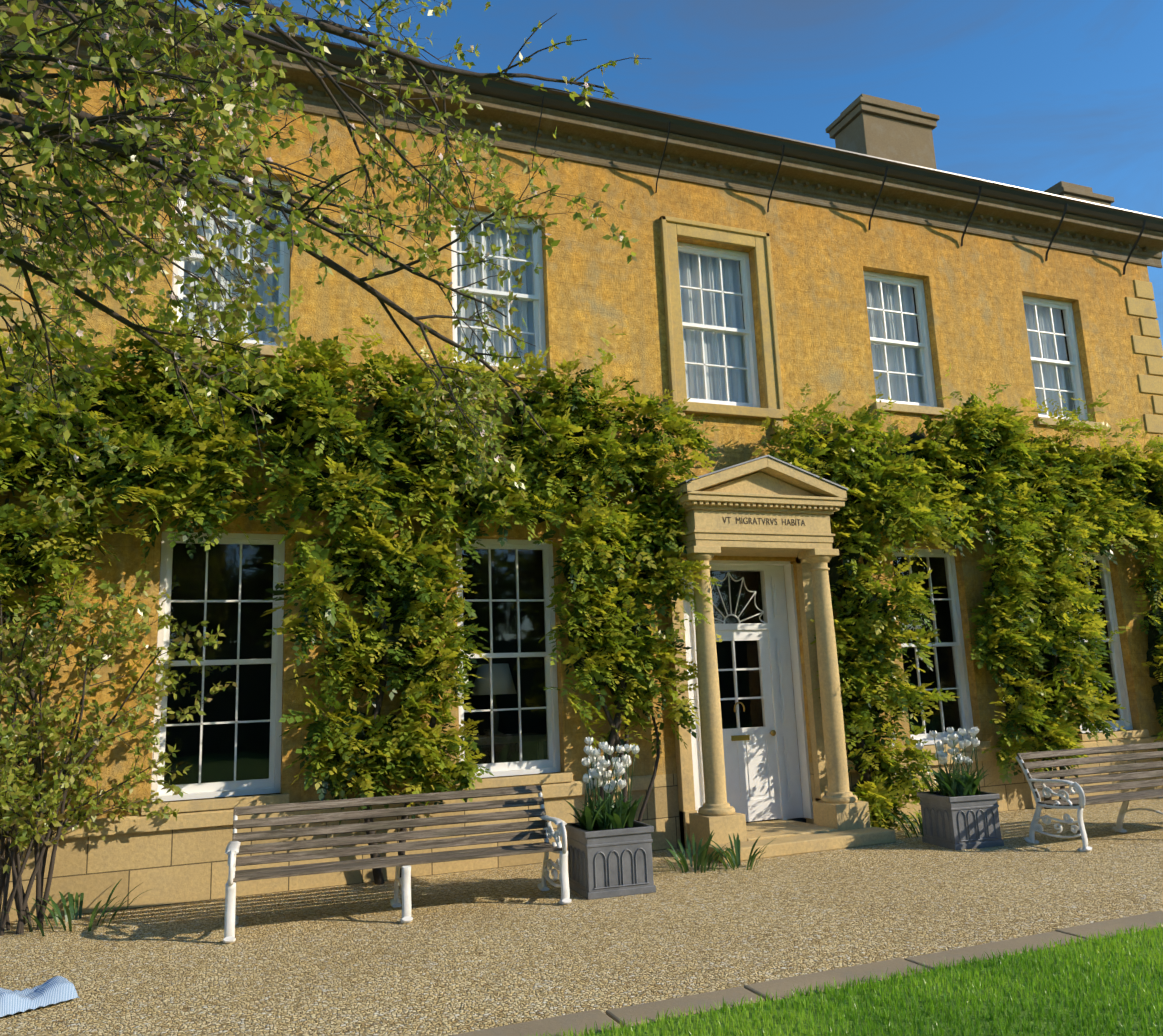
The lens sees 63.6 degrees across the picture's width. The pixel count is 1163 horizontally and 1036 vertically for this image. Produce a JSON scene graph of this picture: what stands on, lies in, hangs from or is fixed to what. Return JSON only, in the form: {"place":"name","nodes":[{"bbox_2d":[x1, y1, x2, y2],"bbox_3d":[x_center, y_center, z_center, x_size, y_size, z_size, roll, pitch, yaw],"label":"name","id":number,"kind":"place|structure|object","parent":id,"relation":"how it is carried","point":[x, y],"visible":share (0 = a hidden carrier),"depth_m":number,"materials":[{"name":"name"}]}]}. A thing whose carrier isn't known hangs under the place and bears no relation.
{"place":"outdoors","nodes":[
{"label":"outdoors","id":0,"kind":"place"},
{"bbox_2d":[0,0,650,515],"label":"overhanging tree","id":1,"kind":"object","parent":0,"point":[142,132],"depth_m":3.74,"materials":[{"name":"green plant"}]},
{"bbox_2d":[0,58,1162,921],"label":"house walls","id":2,"kind":"structure","parent":0,"point":[975,289],"depth_m":10.12,"materials":[{"name":"yellow stone"}]},
{"bbox_2d":[0,0,1162,267],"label":"cornice","id":3,"kind":"structure","parent":2,"relation":"attached to","point":[632,148],"depth_m":10.88,"materials":[{"name":"stone"}]},
{"bbox_2d":[0,335,1162,843],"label":"window sills","id":4,"kind":"structure","parent":2,"relation":"attached to","point":[198,813],"depth_m":8.70,"materials":[{"name":"stone"}]},
{"bbox_2d":[0,88,1162,798],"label":"quoins","id":5,"kind":"object","parent":2,"relation":"attached to","point":[1144,308],"visible":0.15,"depth_m":8.33,"materials":[{"name":"stone"}]},
{"bbox_2d":[182,179,1074,416],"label":"net curtains","id":6,"kind":"object","parent":2,"relation":"attached to","point":[896,387],"depth_m":10.98,"materials":[{"name":"white fabric"}]},
{"bbox_2d":[151,165,1132,801],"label":"sash frames","id":7,"kind":"structure","parent":2,"relation":"attached to","point":[271,783],"depth_m":9.85,"materials":[{"name":"white paint"}]},
{"bbox_2d":[164,190,1117,784],"bbox_3d":[1.607,-0.320,10.549,11.332,5.626,0.043,2,-11,-22],"label":"window glass","id":8,"kind":"object","parent":7,"relation":"on","point":[540,560],"visible":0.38,"depth_m":9.34,"materials":[{"name":"clear glass"}]},
{"bbox_2d":[659,215,788,436],"bbox_3d":[1.594,-2.167,10.734,1.500,2.505,0.220,2,-11,-22],"label":"window surround","id":9,"kind":"object","parent":2,"relation":"attached to","point":[672,229],"visible":0.85,"depth_m":10.71,"materials":[{"name":"stone"}]},
{"bbox_2d":[681,560,813,821],"bbox_3d":[1.702,1.854,10.132,1.500,2.785,0.200,2,-11,-22],"label":"door and linings","id":10,"kind":"structure","parent":2,"relation":"in","point":[764,773],"depth_m":10.23,"materials":[{"name":"white wood"}]},
{"bbox_2d":[711,571,764,728],"bbox_3d":[1.660,1.427,10.272,0.880,1.710,0.001,2,-11,-22],"label":"door glass","id":11,"kind":"object","parent":10,"relation":"in","point":[740,647],"visible":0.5,"depth_m":10.30,"materials":[{"name":"glass"}]},
{"bbox_2d":[731,702,749,740],"bbox_3d":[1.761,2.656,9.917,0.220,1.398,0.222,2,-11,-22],"label":"door hardware","id":12,"kind":"object","parent":10,"relation":"attached to","point":[739,737],"depth_m":10.08,"materials":[{"name":"gold metal"}]},
{"bbox_3d":[-0.262,-4.188,15.592,15.320,1.350,10.300,2,-11,-22],"label":"roof","id":13,"kind":"object","parent":2,"relation":"on","visible":0},
{"bbox_2d":[27,0,1162,274],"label":"gutter","id":14,"kind":"object","parent":13,"relation":"attached to","point":[599,108],"visible":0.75,"depth_m":10.80,"materials":[{"name":"grey paint"}]},
{"bbox_2d":[825,94,1114,205],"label":"chimneys","id":15,"kind":"object","parent":13,"relation":"on","point":[879,127],"visible":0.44,"depth_m":15.63,"materials":[{"name":"stone"}]},
{"bbox_2d":[0,799,1162,1035],"bbox_3d":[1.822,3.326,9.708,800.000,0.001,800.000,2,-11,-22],"label":"gravel ground","id":16,"kind":"structure","parent":0,"point":[468,951],"depth_m":6.20,"materials":[{"name":"beige gravel"}]},
{"bbox_2d":[0,976,79,1016],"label":"blanket","id":17,"kind":"object","parent":16,"relation":"on","point":[55,990],"visible":1,"depth_m":5.12,"materials":[{"name":"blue fabric"}]},
{"bbox_2d":[0,475,237,935],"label":"rose shrub","id":18,"kind":"object","parent":16,"relation":"on","point":[50,796],"depth_m":7.16,"materials":[{"name":"green plant"}]},
{"bbox_2d":[223,792,571,943],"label":"bench legs","id":19,"kind":"object","parent":16,"relation":"on","point":[232,918],"visible":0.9,"depth_m":7.07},
{"bbox_2d":[232,785,561,881],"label":"bench slats","id":20,"kind":"object","parent":19,"relation":"attached to","point":[350,865],"visible":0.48,"depth_m":7.23,"materials":[{"name":"wood"}]},
{"bbox_2d":[6,811,1000,935],"bbox_3d":[0.058,2.971,8.155,8.962,0.274,1.269,1,-11,-18],"label":"bulb foliage","id":21,"kind":"object","parent":16,"relation":"on","point":[733,858],"visible":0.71,"depth_m":8.11,"materials":[{"name":"green plant"}]},
{"bbox_2d":[0,284,1162,923],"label":"wisteria","id":22,"kind":"object","parent":16,"relation":"on","point":[1024,538],"depth_m":9.09,"materials":[{"name":"green plant"}]},
{"bbox_2d":[0,372,1162,798],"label":"foliage","id":23,"kind":"object","parent":16,"relation":"on","point":[834,564],"visible":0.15,"depth_m":8.93,"materials":[{"name":"green plant"}]},
{"bbox_2d":[565,820,655,899],"bbox_3d":[0.224,2.745,7.593,0.576,0.500,0.576,1,-11,-18],"label":"planter","id":24,"kind":"object","parent":16,"relation":"on","point":[609,863],"visible":0.94,"depth_m":7.35,"materials":[{"name":"grey stone"}]},
{"bbox_2d":[558,745,643,830],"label":"tulip leaves","id":25,"kind":"object","parent":24,"relation":"on","point":[608,812],"visible":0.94,"depth_m":7.59,"materials":[{"name":"green plant"}]},
{"bbox_2d":[582,737,639,792],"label":"white tulip flowers","id":26,"kind":"object","parent":25,"relation":"on","point":[603,764],"visible":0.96,"depth_m":7.64,"materials":[{"name":"white plant"}]},
{"bbox_2d":[658,457,870,853],"bbox_3d":[1.877,1.344,9.732,1.930,3.898,0.725,2,-11,-22],"label":"door portico","id":27,"kind":"structure","parent":16,"relation":"on","point":[765,488],"depth_m":9.64,"materials":[{"name":"beige stone"}]},
{"bbox_2d":[662,455,847,492],"bbox_3d":[1.807,-0.426,10.052,1.960,0.338,0.740,2,-11,-22],"label":"pediment roof flashing","id":28,"kind":"object","parent":27,"relation":"on","point":[792,466],"visible":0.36,"depth_m":9.76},
{"bbox_2d":[723,517,804,525],"bbox_3d":[1.908,0.035,9.761,1.004,0.070,0.002,2,-11,-22],"label":"inscription","id":29,"kind":"object","parent":27,"relation":"attached to","point":[766,521],"visible":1,"depth_m":9.77,"materials":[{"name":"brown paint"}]},
{"bbox_2d":[707,819,895,862],"bbox_3d":[1.953,3.192,9.387,1.940,0.135,1.230,2,-11,-22],"label":"doorstep","id":30,"kind":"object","parent":16,"relation":"on","point":[792,837],"depth_m":9.01,"materials":[{"name":"beige stone"}]},
{"bbox_2d":[917,791,1003,849],"bbox_3d":[3.627,2.880,8.989,0.536,0.470,0.536,0,-11,-14],"label":"planter","id":31,"kind":"object","parent":16,"relation":"on","point":[963,822],"visible":1,"depth_m":8.77,"materials":[{"name":"grey stone"}]},
{"bbox_2d":[915,735,996,796],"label":"tulip leaves","id":32,"kind":"object","parent":31,"relation":"on","point":[949,786],"visible":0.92,"depth_m":9.00,"materials":[{"name":"green plant"}]},
{"bbox_2d":[916,727,979,764],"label":"white tulip flowers","id":33,"kind":"object","parent":32,"relation":"on","point":[942,755],"visible":0.88,"depth_m":9.07,"materials":[{"name":"white plant"}]},
{"bbox_2d":[1015,756,1162,851],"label":"iron bench","id":34,"kind":"object","parent":16,"relation":"on","point":[1035,825],"visible":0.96,"depth_m":8.67,"materials":[{"name":"white metal"}]},
{"bbox_2d":[1016,742,1162,805],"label":"bench slats","id":35,"kind":"object","parent":34,"relation":"attached to","point":[1121,797],"visible":0.96,"depth_m":9.17,"materials":[{"name":"wood"}]},
{"bbox_2d":[151,222,1118,822],"bbox_3d":[1.327,-0.101,11.241,13.920,7.430,1.500,2,-11,-22],"label":"dark room interior","id":36,"kind":"object","parent":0,"point":[251,612],"depth_m":10.54,"materials":[{"name":"black"}]},
{"bbox_2d":[464,664,546,759],"bbox_3d":[-0.909,2.442,9.885,1.000,1.780,0.600,2,-11,-22],"label":"table lamp","id":37,"kind":"object","parent":36,"relation":"in","point":[506,688],"depth_m":9.83,"materials":[{"name":"cream fabric shade"},{"name":"ceramic base"}]},
{"bbox_2d":[159,0,1162,357],"label":"sky","id":38,"kind":"structure","parent":0,"point":[1037,95],"materials":[{"name":"blue"}]},
{"bbox_2d":[520,922,1162,1035],"bbox_3d":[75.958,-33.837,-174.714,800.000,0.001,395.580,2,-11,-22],"label":"lawn ground","id":39,"kind":"structure","parent":0,"point":[908,1001],"depth_m":4.50,"materials":[{"name":"green plant"}]},
{"bbox_2d":[450,911,1162,1035],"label":"stone edging","id":40,"kind":"object","parent":39,"relation":"on","point":[552,1026],"visible":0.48,"depth_m":4.90,"materials":[{"name":"grey stone"}]}
]}

